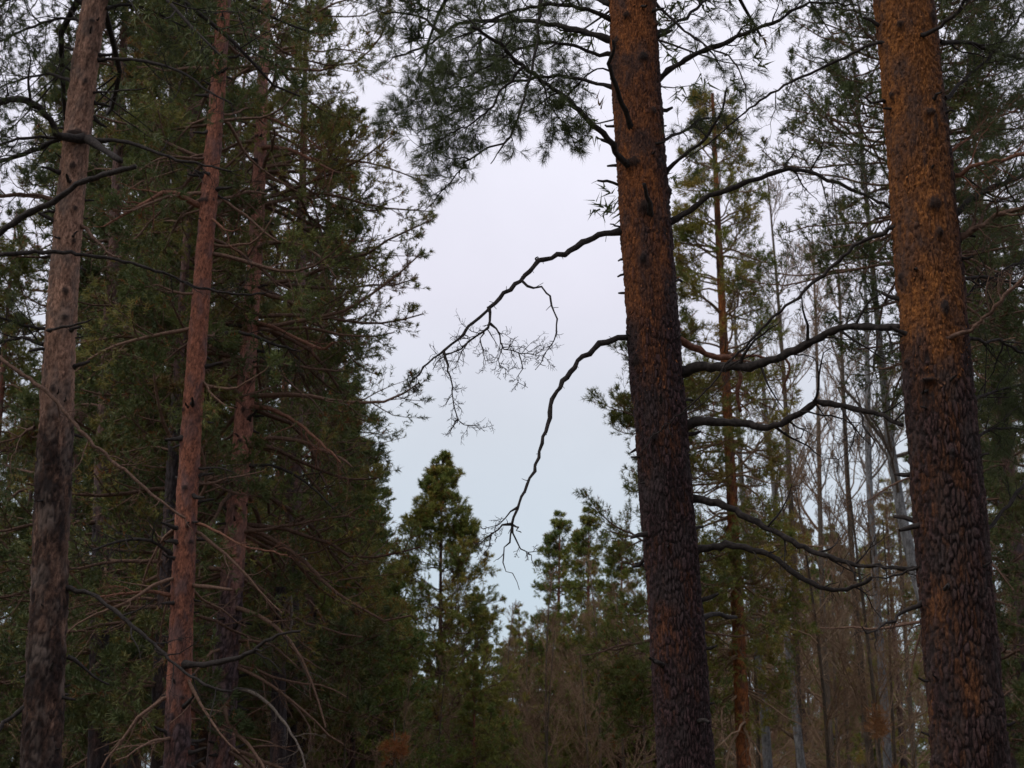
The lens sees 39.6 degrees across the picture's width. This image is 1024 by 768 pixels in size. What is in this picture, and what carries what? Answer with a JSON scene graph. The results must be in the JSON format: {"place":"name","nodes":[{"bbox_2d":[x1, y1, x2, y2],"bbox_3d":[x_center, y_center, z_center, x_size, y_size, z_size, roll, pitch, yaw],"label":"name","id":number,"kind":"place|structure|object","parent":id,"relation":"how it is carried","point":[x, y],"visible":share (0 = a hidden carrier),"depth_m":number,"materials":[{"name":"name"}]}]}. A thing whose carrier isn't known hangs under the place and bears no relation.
{"place":"outdoors","nodes":[
{"label":"outdoors","id":0,"kind":"place"},
{"bbox_2d":[4,598,84,767],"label":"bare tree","id":1,"kind":"object","parent":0,"point":[64,744],"visible":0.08,"depth_m":27.55,"materials":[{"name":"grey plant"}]},
{"bbox_2d":[0,11,269,767],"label":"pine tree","id":2,"kind":"object","parent":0,"point":[136,759],"visible":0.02,"depth_m":28.84,"materials":[{"name":"green plant"}]},
{"bbox_2d":[0,0,1023,767],"label":"sky","id":3,"kind":"structure","parent":0,"point":[488,232],"materials":[{"name":"white"}]},
{"bbox_2d":[711,708,723,767],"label":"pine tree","id":4,"kind":"object","parent":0,"point":[719,752],"visible":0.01,"depth_m":44.76,"materials":[{"name":"green plant"}]},
{"bbox_2d":[746,539,795,767],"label":"pine tree","id":5,"kind":"object","parent":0,"point":[768,699],"visible":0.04,"depth_m":60.40,"materials":[{"name":"green plant"}]},
{"bbox_2d":[754,501,847,767],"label":"tree","id":6,"kind":"object","parent":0,"point":[810,603],"visible":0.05,"depth_m":46.97,"materials":[{"name":"green plant"}]},
{"bbox_2d":[799,527,859,767],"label":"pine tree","id":7,"kind":"object","parent":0,"point":[815,562],"visible":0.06,"depth_m":73.90,"materials":[{"name":"green plant"}]},
{"bbox_2d":[892,480,929,767],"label":"tree","id":8,"kind":"object","parent":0,"point":[921,736],"visible":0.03,"depth_m":65.13,"materials":[{"name":"grey plant"}]},
{"bbox_2d":[986,496,1022,741],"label":"bare tree","id":9,"kind":"object","parent":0,"point":[998,597],"visible":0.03,"depth_m":33.80,"materials":[{"name":"brown plant"}]},
{"bbox_3d":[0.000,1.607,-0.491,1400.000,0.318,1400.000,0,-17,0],"label":"forest floor","id":10,"kind":"structure","parent":0,"visible":0},
{"bbox_2d":[0,581,23,746],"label":"bare tree","id":11,"kind":"object","parent":10,"relation":"on","point":[3,678],"visible":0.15,"depth_m":29.59,"materials":[{"name":"brown plant"}]},
{"bbox_2d":[0,387,32,741],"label":"pine tree","id":12,"kind":"object","parent":10,"relation":"on","point":[10,422],"visible":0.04,"depth_m":65.87,"materials":[{"name":"green plant"}]},
{"bbox_2d":[0,406,39,759],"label":"pine tree","id":13,"kind":"object","parent":10,"relation":"on","point":[24,492],"visible":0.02,"depth_m":55.28,"materials":[{"name":"green plant"}]},
{"bbox_2d":[0,206,47,767],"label":"pine tree","id":14,"kind":"object","parent":10,"relation":"on","point":[25,265],"visible":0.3,"depth_m":31.12,"materials":[{"name":"green plant"}]},
{"bbox_2d":[0,374,65,767],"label":"pine tree","id":15,"kind":"object","parent":10,"relation":"on","point":[30,494],"visible":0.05,"depth_m":34.34,"materials":[{"name":"green plant"}]},
{"bbox_2d":[0,276,128,767],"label":"pine tree","id":16,"kind":"object","parent":10,"relation":"on","point":[10,737],"visible":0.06,"depth_m":29.59,"materials":[{"name":"green plant"}]},
{"bbox_2d":[0,27,131,749],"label":"pine tree","id":17,"kind":"object","parent":10,"relation":"on","point":[57,146],"visible":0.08,"depth_m":33.94,"materials":[{"name":"green plant"}]},
{"bbox_2d":[0,29,233,767],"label":"pine tree","id":18,"kind":"object","parent":10,"relation":"on","point":[82,740],"visible":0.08,"depth_m":24.21,"materials":[{"name":"green plant"}]},
{"bbox_2d":[0,3,234,762],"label":"pine tree","id":19,"kind":"object","parent":10,"relation":"on","point":[81,424],"visible":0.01,"depth_m":26.09,"materials":[{"name":"green plant"}]},
{"bbox_2d":[0,0,236,767],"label":"pine tree","id":20,"kind":"object","parent":10,"relation":"on","point":[94,759],"visible":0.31,"depth_m":22.73,"materials":[{"name":"green plant"}]},
{"bbox_2d":[6,0,302,767],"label":"pine tree","id":21,"kind":"object","parent":10,"relation":"on","point":[154,716],"visible":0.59,"depth_m":19.32,"materials":[{"name":"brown plant"}]},
{"bbox_2d":[0,0,339,767],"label":"pine tree","id":22,"kind":"object","parent":10,"relation":"on","point":[42,710],"visible":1,"depth_m":13.76,"materials":[{"name":"brown plant"}]},
{"bbox_2d":[69,0,327,767],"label":"pine tree","id":23,"kind":"object","parent":10,"relation":"on","point":[249,515],"visible":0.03,"depth_m":26.81,"materials":[{"name":"green plant"}]},
{"bbox_2d":[67,0,359,767],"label":"pine tree","id":24,"kind":"object","parent":10,"relation":"on","point":[177,740],"visible":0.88,"depth_m":17.92,"materials":[{"name":"green plant"}]},
{"bbox_2d":[155,127,279,767],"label":"pine tree","id":25,"kind":"object","parent":10,"relation":"on","point":[205,735],"visible":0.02,"depth_m":35.40,"materials":[{"name":"green plant"}]},
{"bbox_2d":[132,38,313,767],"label":"pine tree","id":26,"kind":"object","parent":10,"relation":"on","point":[281,445],"visible":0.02,"depth_m":34.54,"materials":[{"name":"green plant"}]},
{"bbox_2d":[9,0,439,767],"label":"pine tree","id":27,"kind":"object","parent":10,"relation":"on","point":[227,644],"visible":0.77,"depth_m":20.91,"materials":[{"name":"green plant"}]},
{"bbox_2d":[254,587,334,767],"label":"dead snag","id":28,"kind":"object","parent":10,"relation":"on","point":[275,754],"visible":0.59,"depth_m":20.45,"materials":[{"name":"grey wood"}]},
{"bbox_2d":[239,181,350,767],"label":"pine tree","id":29,"kind":"object","parent":10,"relation":"on","point":[290,194],"visible":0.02,"depth_m":43.67,"materials":[{"name":"green plant"}]},
{"bbox_2d":[256,705,341,767],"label":"bare tree","id":30,"kind":"object","parent":10,"relation":"on","point":[299,732],"visible":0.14,"depth_m":28.90,"materials":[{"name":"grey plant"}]},
{"bbox_2d":[202,0,401,767],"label":"pine tree","id":31,"kind":"object","parent":10,"relation":"on","point":[291,692],"visible":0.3,"depth_m":27.95,"materials":[{"name":"green plant"}]},
{"bbox_2d":[236,131,402,767],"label":"pine tree","id":32,"kind":"object","parent":10,"relation":"on","point":[381,446],"visible":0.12,"depth_m":33.62,"materials":[{"name":"green plant"}]},
{"bbox_2d":[235,360,420,766],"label":"pine tree","id":33,"kind":"object","parent":10,"relation":"on","point":[328,395],"visible":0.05,"depth_m":44.73,"materials":[{"name":"green plant"}]},
{"bbox_2d":[302,329,382,522],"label":"pine tree","id":34,"kind":"object","parent":10,"relation":"on","point":[362,375],"visible":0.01,"depth_m":52.87,"materials":[{"name":"green plant"}]},
{"bbox_2d":[238,440,456,767],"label":"pine tree","id":35,"kind":"object","parent":10,"relation":"on","point":[395,709],"visible":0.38,"depth_m":33.22,"materials":[{"name":"green plant"}]},
{"bbox_2d":[235,406,459,767],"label":"pine tree","id":36,"kind":"object","parent":10,"relation":"on","point":[402,641],"visible":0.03,"depth_m":37.27,"materials":[{"name":"green plant"}]},
{"bbox_2d":[374,718,410,767],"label":"dead sapling","id":37,"kind":"object","parent":10,"relation":"on","point":[387,749],"visible":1,"depth_m":19.32,"materials":[{"name":"brown plant"}]},
{"bbox_2d":[341,562,455,767],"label":"pine tree","id":38,"kind":"object","parent":10,"relation":"on","point":[413,663],"visible":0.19,"depth_m":37.27,"materials":[{"name":"green plant"}]},
{"bbox_2d":[364,668,433,767],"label":"bare tree","id":39,"kind":"object","parent":10,"relation":"on","point":[406,704],"visible":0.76,"depth_m":31.15,"materials":[{"name":"grey plant"}]},
{"bbox_2d":[420,618,469,765],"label":"pine tree","id":40,"kind":"object","parent":10,"relation":"on","point":[430,735],"visible":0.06,"depth_m":52.44,"materials":[{"name":"green plant"}]},
{"bbox_2d":[361,449,563,767],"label":"pine tree","id":41,"kind":"object","parent":10,"relation":"on","point":[437,482],"visible":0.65,"depth_m":41.48,"materials":[{"name":"green plant"}]},
{"bbox_2d":[425,586,518,766],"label":"bare tree","id":42,"kind":"object","parent":10,"relation":"on","point":[458,646],"visible":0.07,"depth_m":47.33,"materials":[{"name":"grey plant"}]},
{"bbox_2d":[435,655,515,767],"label":"pine tree","id":43,"kind":"object","parent":10,"relation":"on","point":[482,748],"visible":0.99,"depth_m":33.07,"materials":[{"name":"green plant"}]},
{"bbox_2d":[426,586,525,767],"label":"pine tree","id":44,"kind":"object","parent":10,"relation":"on","point":[472,644],"visible":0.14,"depth_m":49.29,"materials":[{"name":"green plant"}]},
{"bbox_2d":[480,642,518,760],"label":"pine tree","id":45,"kind":"object","parent":10,"relation":"on","point":[497,650],"visible":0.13,"depth_m":61.64,"materials":[{"name":"green plant"}]},
{"bbox_2d":[471,644,540,767],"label":"bare tree","id":46,"kind":"object","parent":10,"relation":"on","point":[508,659],"visible":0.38,"depth_m":43.29,"materials":[{"name":"brown plant"}]},
{"bbox_2d":[480,601,544,767],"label":"bare tree","id":47,"kind":"object","parent":10,"relation":"on","point":[511,637],"visible":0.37,"depth_m":53.53,"materials":[{"name":"brown plant"}]},
{"bbox_2d":[486,603,542,759],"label":"pine tree","id":48,"kind":"object","parent":10,"relation":"on","point":[515,631],"visible":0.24,"depth_m":58.66,"materials":[{"name":"green plant"}]},
{"bbox_2d":[487,623,580,765],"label":"bare tree","id":49,"kind":"object","parent":10,"relation":"on","point":[524,662],"visible":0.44,"depth_m":47.33,"materials":[{"name":"brown plant"}]},
{"bbox_2d":[518,632,552,756],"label":"bare tree","id":50,"kind":"object","parent":10,"relation":"on","point":[533,653],"visible":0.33,"depth_m":53.85,"materials":[{"name":"plant"}]},
{"bbox_2d":[492,615,582,767],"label":"bare tree","id":51,"kind":"object","parent":10,"relation":"on","point":[555,700],"visible":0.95,"depth_m":37.01,"materials":[{"name":"plant"}]},
{"bbox_2d":[511,631,564,762],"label":"pine tree","id":52,"kind":"object","parent":10,"relation":"on","point":[542,712],"visible":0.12,"depth_m":54.53,"materials":[{"name":"green plant"}]},
{"bbox_2d":[499,510,585,767],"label":"pine tree","id":53,"kind":"object","parent":10,"relation":"on","point":[561,525],"visible":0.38,"depth_m":54.75,"materials":[{"name":"green plant"}]},
{"bbox_2d":[488,562,597,767],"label":"bare tree","id":54,"kind":"object","parent":10,"relation":"on","point":[547,648],"visible":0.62,"depth_m":45.17,"materials":[{"name":"brown plant"}]},
{"bbox_2d":[534,608,590,763],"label":"bare tree","id":55,"kind":"object","parent":10,"relation":"on","point":[563,624],"visible":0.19,"depth_m":49.04,"materials":[{"name":"plant"}]},
{"bbox_2d":[496,506,630,767],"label":"pine tree","id":56,"kind":"object","parent":10,"relation":"on","point":[578,546],"visible":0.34,"depth_m":49.78,"materials":[{"name":"green plant"}]},
{"bbox_2d":[534,611,633,767],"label":"bare tree","id":57,"kind":"object","parent":10,"relation":"on","point":[586,742],"visible":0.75,"depth_m":41.16,"materials":[{"name":"brown plant"}]},
{"bbox_2d":[566,601,610,767],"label":"tree","id":58,"kind":"object","parent":10,"relation":"on","point":[574,750],"visible":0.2,"depth_m":47.35,"materials":[{"name":"green plant"}]},
{"bbox_2d":[546,554,649,767],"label":"bare tree","id":59,"kind":"object","parent":10,"relation":"on","point":[592,599],"visible":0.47,"depth_m":43.41,"materials":[{"name":"plant"}]},
{"bbox_2d":[540,536,656,767],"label":"pine tree","id":60,"kind":"object","parent":10,"relation":"on","point":[623,573],"visible":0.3,"depth_m":45.26,"materials":[{"name":"green plant"}]},
{"bbox_2d":[556,575,655,767],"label":"bare tree","id":61,"kind":"object","parent":10,"relation":"on","point":[622,747],"visible":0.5,"depth_m":35.15,"materials":[{"name":"plant"}]},
{"bbox_2d":[586,616,655,767],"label":"pine tree","id":62,"kind":"object","parent":10,"relation":"on","point":[638,729],"visible":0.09,"depth_m":45.42,"materials":[{"name":"green plant"}]},
{"bbox_2d":[594,586,655,767],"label":"bare tree","id":63,"kind":"object","parent":10,"relation":"on","point":[633,593],"visible":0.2,"depth_m":39.27,"materials":[{"name":"brown plant"}]},
{"bbox_2d":[355,0,949,767],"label":"pine tree","id":64,"kind":"object","parent":10,"relation":"on","point":[655,340],"visible":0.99,"depth_m":9.64,"materials":[{"name":"red plant"}]},
{"bbox_2d":[627,653,727,767],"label":"pine tree","id":65,"kind":"object","parent":10,"relation":"on","point":[716,739],"visible":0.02,"depth_m":44.83,"materials":[{"name":"green plant"}]},
{"bbox_2d":[571,264,790,767],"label":"pine tree","id":66,"kind":"object","parent":10,"relation":"on","point":[626,698],"visible":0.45,"depth_m":23.87,"materials":[{"name":"green plant"}]},
{"bbox_2d":[632,572,751,767],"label":"bare tree","id":67,"kind":"object","parent":10,"relation":"on","point":[712,720],"visible":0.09,"depth_m":37.07,"materials":[{"name":"plant"}]},
{"bbox_2d":[636,83,832,767],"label":"pine tree","id":68,"kind":"object","parent":10,"relation":"on","point":[684,235],"visible":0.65,"depth_m":25.77,"materials":[{"name":"green plant"}]},
{"bbox_2d":[712,646,760,767],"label":"pine tree","id":69,"kind":"object","parent":10,"relation":"on","point":[729,737],"visible":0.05,"depth_m":54.69,"materials":[{"name":"green plant"}]},
{"bbox_2d":[708,462,812,767],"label":"bare tree","id":70,"kind":"object","parent":10,"relation":"on","point":[750,495],"visible":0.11,"depth_m":34.05,"materials":[{"name":"grey plant"}]},
{"bbox_2d":[706,551,817,767],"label":"bare tree","id":71,"kind":"object","parent":10,"relation":"on","point":[733,752],"visible":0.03,"depth_m":43.13,"materials":[{"name":"plant"}]},
{"bbox_2d":[704,489,834,767],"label":"bare tree","id":72,"kind":"object","parent":10,"relation":"on","point":[758,765],"visible":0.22,"depth_m":27.51,"materials":[{"name":"brown plant"}]},
{"bbox_2d":[720,300,821,767],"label":"aspen tree","id":73,"kind":"object","parent":10,"relation":"on","point":[766,745],"visible":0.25,"depth_m":27.60,"materials":[{"name":"grey plant"}]},
{"bbox_2d":[744,320,805,767],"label":"aspen tree","id":74,"kind":"object","parent":10,"relation":"on","point":[799,751],"visible":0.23,"depth_m":31.46,"materials":[{"name":"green plant"}]},
{"bbox_2d":[725,514,826,767],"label":"bare tree","id":75,"kind":"object","parent":10,"relation":"on","point":[787,676],"visible":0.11,"depth_m":43.59,"materials":[{"name":"grey plant"}]},
{"bbox_2d":[724,535,831,767],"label":"bare tree","id":76,"kind":"object","parent":10,"relation":"on","point":[807,683],"visible":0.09,"depth_m":51.03,"materials":[{"name":"grey plant"}]},
{"bbox_2d":[719,478,843,767],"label":"bare tree","id":77,"kind":"object","parent":10,"relation":"on","point":[818,722],"visible":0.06,"depth_m":37.88,"materials":[{"name":"grey plant"}]},
{"bbox_2d":[706,229,875,767],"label":"bare tree","id":78,"kind":"object","parent":10,"relation":"on","point":[820,533],"visible":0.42,"depth_m":41.15,"materials":[{"name":"grey plant"}]},
{"bbox_2d":[751,495,867,767],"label":"bare tree","id":79,"kind":"object","parent":10,"relation":"on","point":[834,669],"visible":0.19,"depth_m":41.56,"materials":[{"name":"grey plant"}]},
{"bbox_2d":[709,171,911,767],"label":"bare tree","id":80,"kind":"object","parent":10,"relation":"on","point":[785,405],"visible":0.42,"depth_m":32.93,"materials":[{"name":"grey plant"}]},
{"bbox_2d":[774,535,870,767],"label":"bare tree","id":81,"kind":"object","parent":10,"relation":"on","point":[846,713],"visible":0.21,"depth_m":47.04,"materials":[{"name":"grey plant"}]},
{"bbox_2d":[795,610,860,767],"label":"bare tree","id":82,"kind":"object","parent":10,"relation":"on","point":[842,703],"visible":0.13,"depth_m":51.53,"materials":[{"name":"grey plant"}]},
{"bbox_2d":[639,0,1023,767],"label":"pine tree","id":83,"kind":"object","parent":10,"relation":"on","point":[949,526],"visible":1,"depth_m":8.47,"materials":[{"name":"orange plant"}]},
{"bbox_2d":[802,615,865,766],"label":"bare tree","id":84,"kind":"object","parent":10,"relation":"on","point":[816,703],"visible":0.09,"depth_m":52.30,"materials":[{"name":"brown plant"}]},
{"bbox_2d":[765,464,916,767],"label":"bare tree","id":85,"kind":"object","parent":10,"relation":"on","point":[826,719],"visible":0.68,"depth_m":26.75,"materials":[{"name":"brown plant"}]},
{"bbox_2d":[809,603,877,767],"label":"bare tree","id":86,"kind":"object","parent":10,"relation":"on","point":[861,728],"visible":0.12,"depth_m":46.23,"materials":[{"name":"brown plant"}]},
{"bbox_2d":[760,430,930,767],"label":"bare tree","id":87,"kind":"object","parent":10,"relation":"on","point":[869,654],"visible":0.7,"depth_m":25.87,"materials":[{"name":"grey plant"}]},
{"bbox_2d":[774,525,928,767],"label":"tree","id":88,"kind":"object","parent":10,"relation":"on","point":[817,665],"visible":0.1,"depth_m":56.64,"materials":[{"name":"grey plant"}]},
{"bbox_2d":[798,499,927,767],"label":"bare tree","id":89,"kind":"object","parent":10,"relation":"on","point":[890,559],"visible":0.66,"depth_m":28.58,"materials":[{"name":"grey plant"}]},
{"bbox_2d":[836,258,909,767],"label":"aspen tree","id":90,"kind":"object","parent":10,"relation":"on","point":[866,466],"visible":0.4,"depth_m":30.66,"materials":[{"name":"grey plant"}]},
{"bbox_2d":[821,547,925,767],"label":"pine tree","id":91,"kind":"object","parent":10,"relation":"on","point":[876,661],"visible":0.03,"depth_m":68.94,"materials":[{"name":"green plant"}]},
{"bbox_2d":[734,0,1023,701],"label":"pine tree","id":92,"kind":"object","parent":10,"relation":"on","point":[848,86],"visible":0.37,"depth_m":20.30,"materials":[{"name":"green plant"}]},
{"bbox_2d":[862,701,905,767],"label":"dead sapling","id":93,"kind":"object","parent":10,"relation":"on","point":[874,724],"visible":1,"depth_m":14.53,"materials":[{"name":"brown plant"}]},
{"bbox_2d":[840,477,930,767],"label":"tree","id":94,"kind":"object","parent":10,"relation":"on","point":[903,762],"visible":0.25,"depth_m":44.37,"materials":[{"name":"green plant"}]},
{"bbox_2d":[764,187,1009,767],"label":"bare tree","id":95,"kind":"object","parent":10,"relation":"on","point":[868,741],"visible":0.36,"depth_m":33.99,"materials":[{"name":"grey plant"}]},
{"bbox_2d":[846,357,929,767],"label":"bare tree","id":96,"kind":"object","parent":10,"relation":"on","point":[913,750],"visible":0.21,"depth_m":39.90,"materials":[{"name":"grey plant"}]},
{"bbox_2d":[848,526,930,767],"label":"bare tree","id":97,"kind":"object","parent":10,"relation":"on","point":[900,667],"visible":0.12,"depth_m":50.85,"materials":[{"name":"grey plant"}]},
{"bbox_2d":[818,45,990,613],"bbox_3d":[5.927,0.985,21.435,2.412,14.150,2.123,6,-18,-19],"label":"aspen tree","id":98,"kind":"object","parent":10,"relation":"on","point":[900,505],"visible":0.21,"depth_m":21.48,"materials":[{"name":"grey plant"}]},
{"bbox_2d":[887,157,1023,767],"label":"pine tree","id":99,"kind":"object","parent":10,"relation":"on","point":[1004,666],"visible":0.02,"depth_m":30.94,"materials":[{"name":"green plant"}]},
{"bbox_2d":[908,659,1006,767],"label":"pine tree","id":100,"kind":"object","parent":10,"relation":"on","point":[924,730],"depth_m":59.62,"materials":[{"name":"green plant"}]},
{"bbox_2d":[953,88,1023,758],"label":"pine tree","id":101,"kind":"object","parent":10,"relation":"on","point":[1011,709],"visible":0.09,"depth_m":27.21,"materials":[{"name":"green plant"}]},
{"bbox_2d":[960,190,1023,756],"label":"pine tree","id":102,"kind":"object","parent":10,"relation":"on","point":[995,503],"visible":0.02,"depth_m":33.90,"materials":[{"name":"green plant"}]},
{"bbox_2d":[973,222,1023,767],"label":"pine tree","id":103,"kind":"object","parent":10,"relation":"on","point":[1015,508],"visible":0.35,"depth_m":24.56,"materials":[{"name":"green plant"}]},
{"bbox_2d":[982,411,1022,767],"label":"pine tree","id":104,"kind":"object","parent":10,"relation":"on","point":[992,507],"depth_m":52.49,"materials":[{"name":"green plant"}]},
{"bbox_2d":[982,305,1023,723],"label":"bare tree","id":105,"kind":"object","parent":10,"relation":"on","point":[1006,685],"visible":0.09,"depth_m":30.23,"materials":[{"name":"grey plant"}]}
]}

